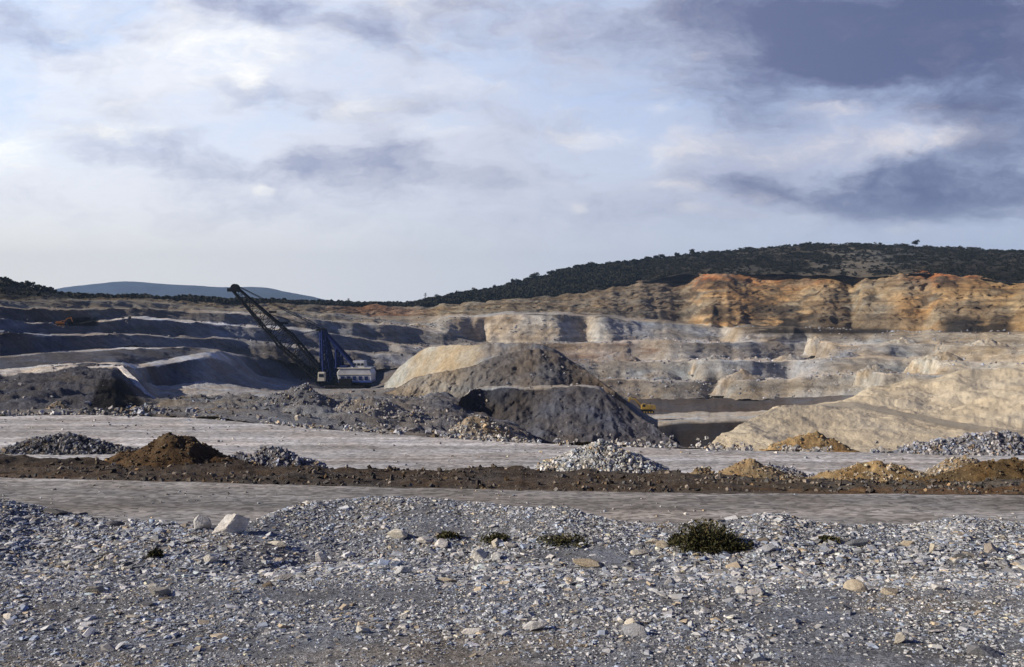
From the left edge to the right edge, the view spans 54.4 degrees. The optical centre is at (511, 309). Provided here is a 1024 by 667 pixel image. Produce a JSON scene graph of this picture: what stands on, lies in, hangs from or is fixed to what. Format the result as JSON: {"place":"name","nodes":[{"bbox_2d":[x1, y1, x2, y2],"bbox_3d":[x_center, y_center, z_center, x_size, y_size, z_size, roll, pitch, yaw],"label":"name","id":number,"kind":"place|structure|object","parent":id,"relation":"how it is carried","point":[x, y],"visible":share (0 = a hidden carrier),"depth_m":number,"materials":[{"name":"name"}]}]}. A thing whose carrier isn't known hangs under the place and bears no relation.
{"place":"outdoors","nodes":[
{"label":"outdoors","id":0,"kind":"place"},
{"bbox_2d":[54,281,325,300],"bbox_3d":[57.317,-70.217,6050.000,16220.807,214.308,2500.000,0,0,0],"label":"mountains","id":1,"kind":"structure","parent":0,"point":[128,287],"depth_m":6039.42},
{"bbox_2d":[0,347,854,451],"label":"quarry floor","id":2,"kind":"structure","parent":0,"point":[185,374],"depth_m":220.00,"materials":[{"name":"gravel"}]},
{"bbox_2d":[45,401,72,409],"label":"earth mound","id":3,"kind":"object","parent":2,"relation":"on","point":[62,404],"visible":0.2,"depth_m":103.75,"materials":[{"name":"soil"}]},
{"bbox_2d":[115,365,154,398],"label":"ramp","id":4,"kind":"structure","parent":2,"relation":"on","point":[124,372],"depth_m":176.02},
{"bbox_2d":[125,402,176,417],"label":"rubble mound","id":5,"kind":"object","parent":2,"relation":"on","point":[148,405],"visible":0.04,"depth_m":97.80,"materials":[{"name":"stone"}]},
{"bbox_2d":[0,363,531,442],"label":"field rubble","id":6,"kind":"object","parent":2,"relation":"on","point":[342,425],"visible":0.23,"depth_m":92.04,"materials":[{"name":"stone"}]},
{"bbox_2d":[213,382,343,421],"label":"rubble mound","id":7,"kind":"object","parent":2,"relation":"on","point":[304,393],"visible":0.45,"depth_m":126.47,"materials":[{"name":"gravel"}]},
{"bbox_2d":[227,284,375,388],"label":"dragline","id":8,"kind":"object","parent":2,"relation":"on","point":[357,374],"visible":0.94,"depth_m":421.25,"materials":[{"name":"blue metal"}]},
{"bbox_2d":[325,396,439,429],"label":"rubble mound","id":9,"kind":"object","parent":2,"relation":"on","point":[386,409],"visible":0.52,"depth_m":110.92,"materials":[{"name":"gravel"}]},
{"bbox_2d":[0,408,921,458],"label":"verge rubble","id":10,"kind":"object","parent":2,"relation":"on","point":[716,446],"visible":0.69,"depth_m":61.69,"materials":[{"name":"stone"}]},
{"bbox_2d":[448,414,521,442],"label":"rubble pile","id":11,"kind":"object","parent":2,"relation":"on","point":[479,424],"visible":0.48,"depth_m":96.13,"materials":[{"name":"stone"}]},
{"bbox_2d":[383,349,625,404],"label":"spoil heap","id":12,"kind":"object","parent":2,"relation":"on","point":[530,367],"visible":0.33,"depth_m":172.64,"materials":[{"name":"gravel"}]},
{"bbox_2d":[384,343,657,428],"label":"spoil heap","id":13,"kind":"object","parent":2,"relation":"on","point":[432,360],"visible":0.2,"depth_m":239.64,"materials":[{"name":"stone"}]},
{"bbox_2d":[457,384,682,446],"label":"spoil heap","id":14,"kind":"object","parent":2,"relation":"on","point":[570,413],"visible":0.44,"depth_m":145.73,"materials":[{"name":"gravel"}]},
{"bbox_2d":[628,397,655,413],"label":"excavator","id":15,"kind":"object","parent":2,"relation":"on","point":[648,408],"visible":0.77,"depth_m":370.45,"materials":[{"name":"yellow metal"}]},
{"bbox_2d":[759,430,859,451],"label":"earth mound","id":16,"kind":"object","parent":2,"relation":"on","point":[814,439],"visible":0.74,"depth_m":59.04,"materials":[{"name":"soil"}]},
{"bbox_2d":[709,368,1023,452],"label":"sand bank","id":17,"kind":"structure","parent":2,"relation":"on","point":[892,417],"depth_m":82.57,"materials":[{"name":"sand"}]},
{"bbox_2d":[0,270,1023,399],"bbox_3d":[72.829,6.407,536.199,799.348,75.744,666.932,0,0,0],"label":"quarry terraces","id":18,"kind":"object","parent":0,"point":[780,312],"visible":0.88,"depth_m":585.56,"materials":[{"name":"stone"}]},
{"bbox_2d":[56,317,73,325],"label":"excavator","id":19,"kind":"object","parent":18,"relation":"on","point":[59,323],"visible":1,"depth_m":299.42,"materials":[{"name":"orange metal"}]},
{"bbox_2d":[272,344,315,365],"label":"spoil cone","id":20,"kind":"object","parent":18,"relation":"on","point":[312,351],"visible":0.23,"depth_m":448.51,"materials":[{"name":"stone"}]},
{"bbox_2d":[366,343,380,350],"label":"spoil cone","id":21,"kind":"object","parent":18,"relation":"on","point":[373,347],"visible":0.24,"depth_m":535.90,"materials":[{"name":"stone"}]},
{"bbox_2d":[409,323,428,326],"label":"spoil cone","id":22,"kind":"object","parent":18,"relation":"on","point":[417,324],"visible":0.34,"depth_m":646.52,"materials":[{"name":"stone"}]},
{"bbox_2d":[0,316,1023,398],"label":"talus","id":23,"kind":"structure","parent":18,"relation":"on","point":[420,343],"depth_m":517.89,"materials":[{"name":"stone"}]},
{"bbox_2d":[591,351,640,361],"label":"spoil cone","id":24,"kind":"object","parent":18,"relation":"on","point":[623,356],"visible":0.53,"depth_m":549.97,"materials":[{"name":"stone"}]},
{"bbox_2d":[636,370,681,379],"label":"spoil cone","id":25,"kind":"object","parent":18,"relation":"on","point":[662,374],"visible":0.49,"depth_m":506.59,"materials":[{"name":"stone"}]},
{"bbox_2d":[688,354,722,374],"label":"spoil cone","id":26,"kind":"object","parent":18,"relation":"on","point":[696,362],"visible":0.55,"depth_m":521.02,"materials":[{"name":"stone"}]},
{"bbox_2d":[708,369,765,395],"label":"spoil cone","id":27,"kind":"object","parent":18,"relation":"on","point":[724,382],"visible":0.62,"depth_m":473.42,"materials":[{"name":"stone"}]},
{"bbox_2d":[738,334,760,340],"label":"spoil cone","id":28,"kind":"object","parent":18,"relation":"on","point":[750,336],"visible":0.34,"depth_m":607.46,"materials":[{"name":"stone"}]},
{"bbox_2d":[771,354,805,361],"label":"spoil cone","id":29,"kind":"object","parent":18,"relation":"on","point":[787,357],"visible":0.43,"depth_m":537.80,"materials":[{"name":"stone"}]},
{"bbox_2d":[800,336,824,355],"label":"spoil cone","id":30,"kind":"object","parent":18,"relation":"on","point":[811,347],"visible":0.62,"depth_m":581.89,"materials":[{"name":"stone"}]},
{"bbox_2d":[828,352,860,358],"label":"spoil cone","id":31,"kind":"object","parent":18,"relation":"on","point":[845,354],"visible":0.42,"depth_m":496.69,"materials":[{"name":"stone"}]},
{"bbox_2d":[853,365,895,389],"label":"spoil cone","id":32,"kind":"object","parent":18,"relation":"on","point":[862,376],"visible":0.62,"depth_m":435.15,"materials":[{"name":"stone"}]},
{"bbox_2d":[886,337,916,343],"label":"spoil cone","id":33,"kind":"object","parent":18,"relation":"on","point":[902,340],"visible":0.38,"depth_m":536.48,"materials":[{"name":"stone"}]},
{"bbox_2d":[903,351,963,373],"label":"spoil cone","id":34,"kind":"object","parent":18,"relation":"on","point":[921,365],"visible":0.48,"depth_m":455.45,"materials":[{"name":"stone"}]},
{"bbox_2d":[964,338,1008,346],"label":"spoil cone","id":35,"kind":"object","parent":18,"relation":"on","point":[988,342],"visible":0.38,"depth_m":485.08,"materials":[{"name":"stone"}]},
{"bbox_2d":[0,495,1023,666],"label":"gravel bank","id":36,"kind":"structure","parent":0,"point":[888,657],"depth_m":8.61,"materials":[{"name":"gravel"}]},
{"bbox_2d":[3,613,11,618],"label":"stone","id":37,"kind":"object","parent":36,"relation":"on","point":[7,615],"visible":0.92,"depth_m":8.34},
{"bbox_2d":[43,508,68,513],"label":"rock","id":38,"kind":"object","parent":36,"relation":"on","point":[54,511],"visible":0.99,"depth_m":14.90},
{"bbox_2d":[85,586,106,593],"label":"rock","id":39,"kind":"object","parent":36,"relation":"on","point":[98,589],"visible":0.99,"depth_m":9.30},
{"bbox_2d":[106,520,123,525],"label":"rock","id":40,"kind":"object","parent":36,"relation":"on","point":[113,523],"visible":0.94,"depth_m":14.38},
{"bbox_2d":[126,614,140,617],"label":"stone","id":41,"kind":"object","parent":36,"relation":"on","point":[133,616],"visible":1,"depth_m":8.34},
{"bbox_2d":[132,628,146,634],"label":"stone","id":42,"kind":"object","parent":36,"relation":"on","point":[141,630],"visible":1,"depth_m":7.92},
{"bbox_2d":[145,548,165,557],"bbox_3d":[-4.549,3.113,12.692,0.267,0.144,0.232,0,0,0],"label":"bush","id":43,"kind":"object","parent":36,"relation":"on","point":[155,552],"visible":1,"depth_m":12.66,"materials":[{"name":"green plant"}]},
{"bbox_2d":[147,586,170,595],"bbox_3d":[-3.266,2.619,9.227,0.156,0.114,0.164,0,0,27],"label":"rock","id":44,"kind":"object","parent":36,"relation":"on","point":[158,591],"visible":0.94,"depth_m":9.19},
{"bbox_2d":[193,514,211,529],"bbox_3d":[-4.401,3.069,14.184,0.254,0.291,0.202,0,0,-27],"label":"boulder","id":45,"kind":"object","parent":36,"relation":"on","point":[200,522],"visible":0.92,"depth_m":14.13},
{"bbox_2d":[203,555,216,562],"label":"rock","id":46,"kind":"object","parent":36,"relation":"on","point":[208,558],"visible":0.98,"depth_m":12.38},
{"bbox_2d":[212,514,249,534],"bbox_3d":[-3.965,3.062,14.011,0.566,0.359,0.241,-13,5,-20],"label":"boulder","id":47,"kind":"object","parent":36,"relation":"on","point":[232,523],"visible":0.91,"depth_m":13.95,"materials":[{"name":"stone"}]},
{"bbox_2d":[267,540,286,547],"bbox_3d":[-3.239,3.194,13.577,0.372,0.086,0.187,0,0,9],"label":"stone slab","id":48,"kind":"object","parent":36,"relation":"on","point":[280,544],"depth_m":13.52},
{"bbox_2d":[274,573,293,580],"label":"rock","id":49,"kind":"object","parent":36,"relation":"on","point":[286,577],"visible":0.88,"depth_m":10.43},
{"bbox_2d":[295,574,310,577],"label":"stone","id":50,"kind":"object","parent":36,"relation":"on","point":[303,576],"visible":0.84,"depth_m":10.81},
{"bbox_2d":[315,551,326,561],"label":"rock","id":51,"kind":"object","parent":36,"relation":"on","point":[320,556],"visible":0.88,"depth_m":13.32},
{"bbox_2d":[356,626,369,632],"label":"rock","id":52,"kind":"object","parent":36,"relation":"on","point":[359,629],"visible":1,"depth_m":7.85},
{"bbox_2d":[386,528,406,538],"bbox_3d":[-1.628,3.220,14.251,0.325,0.157,0.188,0,0,26],"label":"rock","id":53,"kind":"object","parent":36,"relation":"on","point":[395,533],"visible":1,"depth_m":14.17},
{"bbox_2d":[393,566,411,573],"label":"rock","id":54,"kind":"object","parent":36,"relation":"on","point":[403,569],"visible":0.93,"depth_m":10.85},
{"bbox_2d":[401,612,407,618],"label":"rock","id":55,"kind":"object","parent":36,"relation":"on","point":[404,615],"visible":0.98,"depth_m":8.41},
{"bbox_2d":[417,536,432,543],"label":"rock","id":56,"kind":"object","parent":36,"relation":"on","point":[423,539],"visible":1,"depth_m":14.01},
{"bbox_2d":[434,538,447,547],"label":"rock","id":57,"kind":"object","parent":36,"relation":"on","point":[441,543],"visible":1,"depth_m":13.88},
{"bbox_2d":[438,578,456,581],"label":"rock","id":58,"kind":"object","parent":36,"relation":"on","point":[447,579],"visible":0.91,"depth_m":10.36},
{"bbox_2d":[436,530,461,539],"bbox_3d":[-0.908,3.211,14.190,0.382,0.146,0.350,0,0,0],"label":"bush","id":59,"kind":"object","parent":36,"relation":"on","point":[446,534],"visible":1,"depth_m":14.13,"materials":[{"name":"green plant"}]},
{"bbox_2d":[461,628,485,634],"bbox_3d":[-0.305,2.544,7.872,0.195,0.061,0.080,0,0,-11],"label":"stone slab","id":60,"kind":"object","parent":36,"relation":"on","point":[468,631],"depth_m":7.85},
{"bbox_2d":[471,546,487,560],"bbox_3d":[-0.417,3.308,13.416,0.197,0.182,0.231,0,0,28],"label":"rock","id":61,"kind":"object","parent":36,"relation":"on","point":[478,553],"visible":0.98,"depth_m":13.37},
{"bbox_2d":[480,531,509,543],"bbox_3d":[-0.258,3.187,13.932,0.522,0.151,0.407,0,0,0],"label":"bush","id":62,"kind":"object","parent":36,"relation":"on","point":[495,535],"visible":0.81,"depth_m":13.90,"materials":[{"name":"green plant"}]},
{"bbox_2d":[491,552,500,560],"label":"rock","id":63,"kind":"object","parent":36,"relation":"on","point":[495,556],"visible":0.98,"depth_m":13.11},
{"bbox_2d":[491,538,501,547],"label":"rock","id":64,"kind":"object","parent":36,"relation":"on","point":[495,542],"visible":1,"depth_m":13.68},
{"bbox_2d":[497,630,510,635],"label":"rock","id":65,"kind":"object","parent":36,"relation":"on","point":[503,632],"visible":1,"depth_m":7.77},
{"bbox_2d":[504,542,517,548],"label":"rock","id":66,"kind":"object","parent":36,"relation":"on","point":[510,545],"visible":1,"depth_m":13.49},
{"bbox_2d":[523,621,548,630],"bbox_3d":[0.184,2.536,7.966,0.231,0.094,0.078,-5,0,-6],"label":"stone slab","id":67,"kind":"object","parent":36,"relation":"on","point":[532,625],"depth_m":7.94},
{"bbox_2d":[536,532,598,547],"bbox_3d":[0.736,3.111,13.492,0.886,0.142,0.767,0,0,33],"label":"bush","id":68,"kind":"object","parent":36,"relation":"on","point":[558,539],"visible":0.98,"depth_m":13.42,"materials":[{"name":"green plant"}]},
{"bbox_2d":[573,558,601,567],"bbox_3d":[0.945,3.170,12.413,0.381,0.102,0.214,5,1,7],"label":"stone slab","id":69,"kind":"object","parent":36,"relation":"on","point":[586,562],"depth_m":12.37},
{"bbox_2d":[623,618,637,624],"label":"rock","id":70,"kind":"object","parent":36,"relation":"on","point":[629,620],"visible":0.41,"depth_m":8.06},
{"bbox_2d":[621,623,646,635],"bbox_3d":[0.969,2.524,7.830,0.221,0.119,0.111,6,1,14],"label":"stone slab","id":71,"kind":"object","parent":36,"relation":"on","point":[634,629],"depth_m":7.80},
{"bbox_2d":[630,549,648,555],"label":"rock","id":72,"kind":"object","parent":36,"relation":"on","point":[639,552],"visible":1,"depth_m":12.93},
{"bbox_2d":[645,538,658,543],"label":"rock","id":73,"kind":"object","parent":36,"relation":"on","point":[653,541],"visible":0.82,"depth_m":13.44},
{"bbox_2d":[655,540,668,547],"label":"rock","id":74,"kind":"object","parent":36,"relation":"on","point":[663,544],"visible":0.98,"depth_m":13.32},
{"bbox_2d":[664,576,675,584],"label":"rock","id":75,"kind":"object","parent":36,"relation":"on","point":[670,580],"visible":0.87,"depth_m":9.60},
{"bbox_2d":[667,533,683,544],"bbox_3d":[2.225,3.100,13.410,0.298,0.187,0.261,0,0,-32],"label":"bush","id":76,"kind":"object","parent":36,"relation":"on","point":[670,539],"visible":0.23,"depth_m":13.39,"materials":[{"name":"green plant"}]},
{"bbox_2d":[658,517,744,555],"bbox_3d":[2.548,2.976,13.135,1.083,0.441,1.034,0,0,-24],"label":"bush","id":77,"kind":"object","parent":36,"relation":"on","point":[705,538],"visible":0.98,"depth_m":13.03,"materials":[{"name":"green plant"}]},
{"bbox_2d":[700,607,710,613],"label":"stone","id":78,"kind":"object","parent":36,"relation":"on","point":[707,610],"visible":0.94,"depth_m":8.49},
{"bbox_2d":[716,538,760,552],"bbox_3d":[2.966,3.065,12.998,0.630,0.184,0.490,0,0,31],"label":"bush","id":79,"kind":"object","parent":36,"relation":"on","point":[741,545],"visible":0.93,"depth_m":12.92,"materials":[{"name":"green plant"}]},
{"bbox_2d":[735,585,746,593],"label":"stone","id":80,"kind":"object","parent":36,"relation":"on","point":[741,589],"visible":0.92,"depth_m":9.26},
{"bbox_2d":[736,644,751,652],"bbox_3d":[1.710,2.501,7.334,0.129,0.068,0.063,0,0,-17],"label":"stone slab","id":81,"kind":"object","parent":36,"relation":"on","point":[741,648],"depth_m":7.31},
{"bbox_2d":[747,587,765,594],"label":"stone","id":82,"kind":"object","parent":36,"relation":"on","point":[755,591],"visible":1,"depth_m":9.22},
{"bbox_2d":[750,652,766,660],"bbox_3d":[1.762,2.499,7.121,0.119,0.062,0.071,0,0,-36],"label":"stone slab","id":83,"kind":"object","parent":36,"relation":"on","point":[758,656],"depth_m":7.11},
{"bbox_2d":[756,543,775,550],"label":"rock","id":84,"kind":"object","parent":36,"relation":"on","point":[769,547],"visible":0.96,"depth_m":12.82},
{"bbox_2d":[815,535,842,543],"bbox_3d":[4.254,3.111,13.458,0.447,0.123,0.342,0,0,0],"label":"bush","id":85,"kind":"object","parent":36,"relation":"on","point":[824,537],"visible":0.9,"depth_m":13.41,"materials":[{"name":"green plant"}]},
{"bbox_2d":[843,579,867,591],"bbox_3d":[3.280,2.647,9.489,0.232,0.123,0.158,9,3,17],"label":"rock","id":86,"kind":"object","parent":36,"relation":"on","point":[855,585],"visible":0.88,"depth_m":9.47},
{"bbox_2d":[844,538,868,546],"bbox_3d":[4.635,3.147,13.410,0.378,0.137,0.128,0,0,-14],"label":"rock","id":87,"kind":"object","parent":36,"relation":"on","point":[858,542],"visible":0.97,"depth_m":13.37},
{"bbox_2d":[880,587,898,594],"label":"rock","id":88,"kind":"object","parent":36,"relation":"on","point":[889,591],"visible":0.98,"depth_m":9.34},
{"bbox_2d":[894,632,905,643],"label":"rock","id":89,"kind":"object","parent":36,"relation":"on","point":[899,637],"visible":1,"depth_m":7.64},
{"bbox_2d":[900,540,914,546],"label":"rock","id":90,"kind":"object","parent":36,"relation":"on","point":[906,543],"visible":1,"depth_m":13.50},
{"bbox_2d":[914,559,926,564],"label":"stone","id":91,"kind":"object","parent":36,"relation":"on","point":[921,561],"visible":1,"depth_m":12.63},
{"bbox_2d":[929,543,935,552],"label":"rock","id":92,"kind":"object","parent":36,"relation":"on","point":[932,547],"visible":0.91,"depth_m":13.11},
{"bbox_2d":[931,583,946,590],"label":"rock","id":93,"kind":"object","parent":36,"relation":"on","point":[937,587],"visible":1,"depth_m":9.39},
{"bbox_2d":[952,554,970,558],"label":"rock","id":94,"kind":"object","parent":36,"relation":"on","point":[959,555],"visible":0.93,"depth_m":12.82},
{"bbox_2d":[967,644,1002,657],"bbox_3d":[3.512,2.539,7.409,0.248,0.109,0.182,0,0,6],"label":"rock","id":95,"kind":"object","parent":36,"relation":"on","point":[979,650],"visible":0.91,"depth_m":7.36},
{"bbox_2d":[984,542,997,552],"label":"rock","id":96,"kind":"object","parent":36,"relation":"on","point":[989,547],"visible":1,"depth_m":13.23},
{"bbox_2d":[0,477,1023,525],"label":"haul road","id":97,"kind":"structure","parent":0,"point":[110,500],"depth_m":31.15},
{"bbox_2d":[2,477,1022,522],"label":"road pebbles","id":98,"kind":"object","parent":97,"relation":"on","point":[685,513],"visible":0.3,"depth_m":30.97,"materials":[{"name":"stone"}]},
{"bbox_2d":[0,415,1023,474],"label":"quarry track","id":99,"kind":"structure","parent":0,"point":[337,449],"depth_m":57.37,"materials":[{"name":"gravel"}]},
{"bbox_2d":[0,431,139,454],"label":"rubble mound","id":100,"kind":"object","parent":99,"relation":"on","point":[67,443],"visible":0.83,"depth_m":55.37,"materials":[{"name":"gravel"}]},
{"bbox_2d":[0,415,907,471],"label":"track pebbles","id":101,"kind":"object","parent":99,"relation":"on","point":[540,451],"visible":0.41,"depth_m":60.15,"materials":[{"name":"stone"}]},
{"bbox_2d":[534,439,666,473],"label":"rubble mound","id":102,"kind":"object","parent":99,"relation":"on","point":[601,455],"visible":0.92,"depth_m":49.15,"materials":[{"name":"gravel"}]},
{"bbox_2d":[690,466,714,473],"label":"earth mound","id":103,"kind":"object","parent":99,"relation":"on","point":[702,470],"visible":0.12,"depth_m":45.33,"materials":[{"name":"soil"}]},
{"bbox_2d":[715,458,800,479],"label":"earth mound","id":104,"kind":"object","parent":99,"relation":"on","point":[750,467],"visible":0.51,"depth_m":44.59,"materials":[{"name":"soil"}]},
{"bbox_2d":[764,462,814,477],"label":"rubble mound","id":105,"kind":"object","parent":99,"relation":"on","point":[792,470],"visible":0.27,"depth_m":46.27,"materials":[{"name":"stone"}]},
{"bbox_2d":[806,460,935,482],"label":"earth mound","id":106,"kind":"object","parent":99,"relation":"on","point":[878,471],"visible":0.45,"depth_m":43.97,"materials":[{"name":"soil"}]},
{"bbox_2d":[924,453,981,474],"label":"earth mound","id":107,"kind":"object","parent":99,"relation":"on","point":[950,464],"visible":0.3,"depth_m":46.22,"materials":[{"name":"soil"}]},
{"bbox_2d":[889,430,1023,455],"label":"rubble mound","id":108,"kind":"object","parent":99,"relation":"on","point":[1000,443],"visible":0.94,"depth_m":55.32,"materials":[{"name":"gravel"}]},
{"bbox_2d":[0,454,1023,494],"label":"soil berm","id":109,"kind":"structure","parent":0,"point":[516,476],"depth_m":36.85,"materials":[{"name":"soil"}]},
{"bbox_2d":[103,432,261,483],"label":"soil mound","id":110,"kind":"object","parent":109,"relation":"on","point":[166,449],"visible":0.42,"depth_m":40.30,"materials":[{"name":"soil"}]},
{"bbox_2d":[231,445,327,467],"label":"rubble mound","id":111,"kind":"object","parent":109,"relation":"on","point":[272,456],"visible":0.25,"depth_m":45.12,"materials":[{"name":"gravel"}]},
{"bbox_2d":[4,455,1023,494],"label":"soil clods","id":112,"kind":"object","parent":109,"relation":"on","point":[643,479],"visible":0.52,"depth_m":36.41,"materials":[{"name":"soil"}]},
{"bbox_2d":[897,456,1023,482],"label":"soil mound","id":113,"kind":"object","parent":109,"relation":"on","point":[1009,468],"visible":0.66,"depth_m":41.51,"materials":[{"name":"soil"}]},
{"bbox_2d":[0,0,1023,301],"label":"sky","id":114,"kind":"structure","parent":0,"point":[356,150],"materials":[{"name":"blue"}]},
{"bbox_2d":[1,244,1023,307],"bbox_3d":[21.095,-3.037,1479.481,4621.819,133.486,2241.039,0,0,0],"label":"hills","id":115,"kind":"structure","parent":0,"point":[865,273],"depth_m":838.97,"materials":[{"name":"plant"}]},
{"bbox_2d":[0,242,1023,306],"bbox_3d":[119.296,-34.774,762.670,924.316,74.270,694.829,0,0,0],"label":"scrub","id":116,"kind":"object","parent":115,"relation":"on","point":[573,280],"visible":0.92,"depth_m":869.96,"materials":[{"name":"green plant"}]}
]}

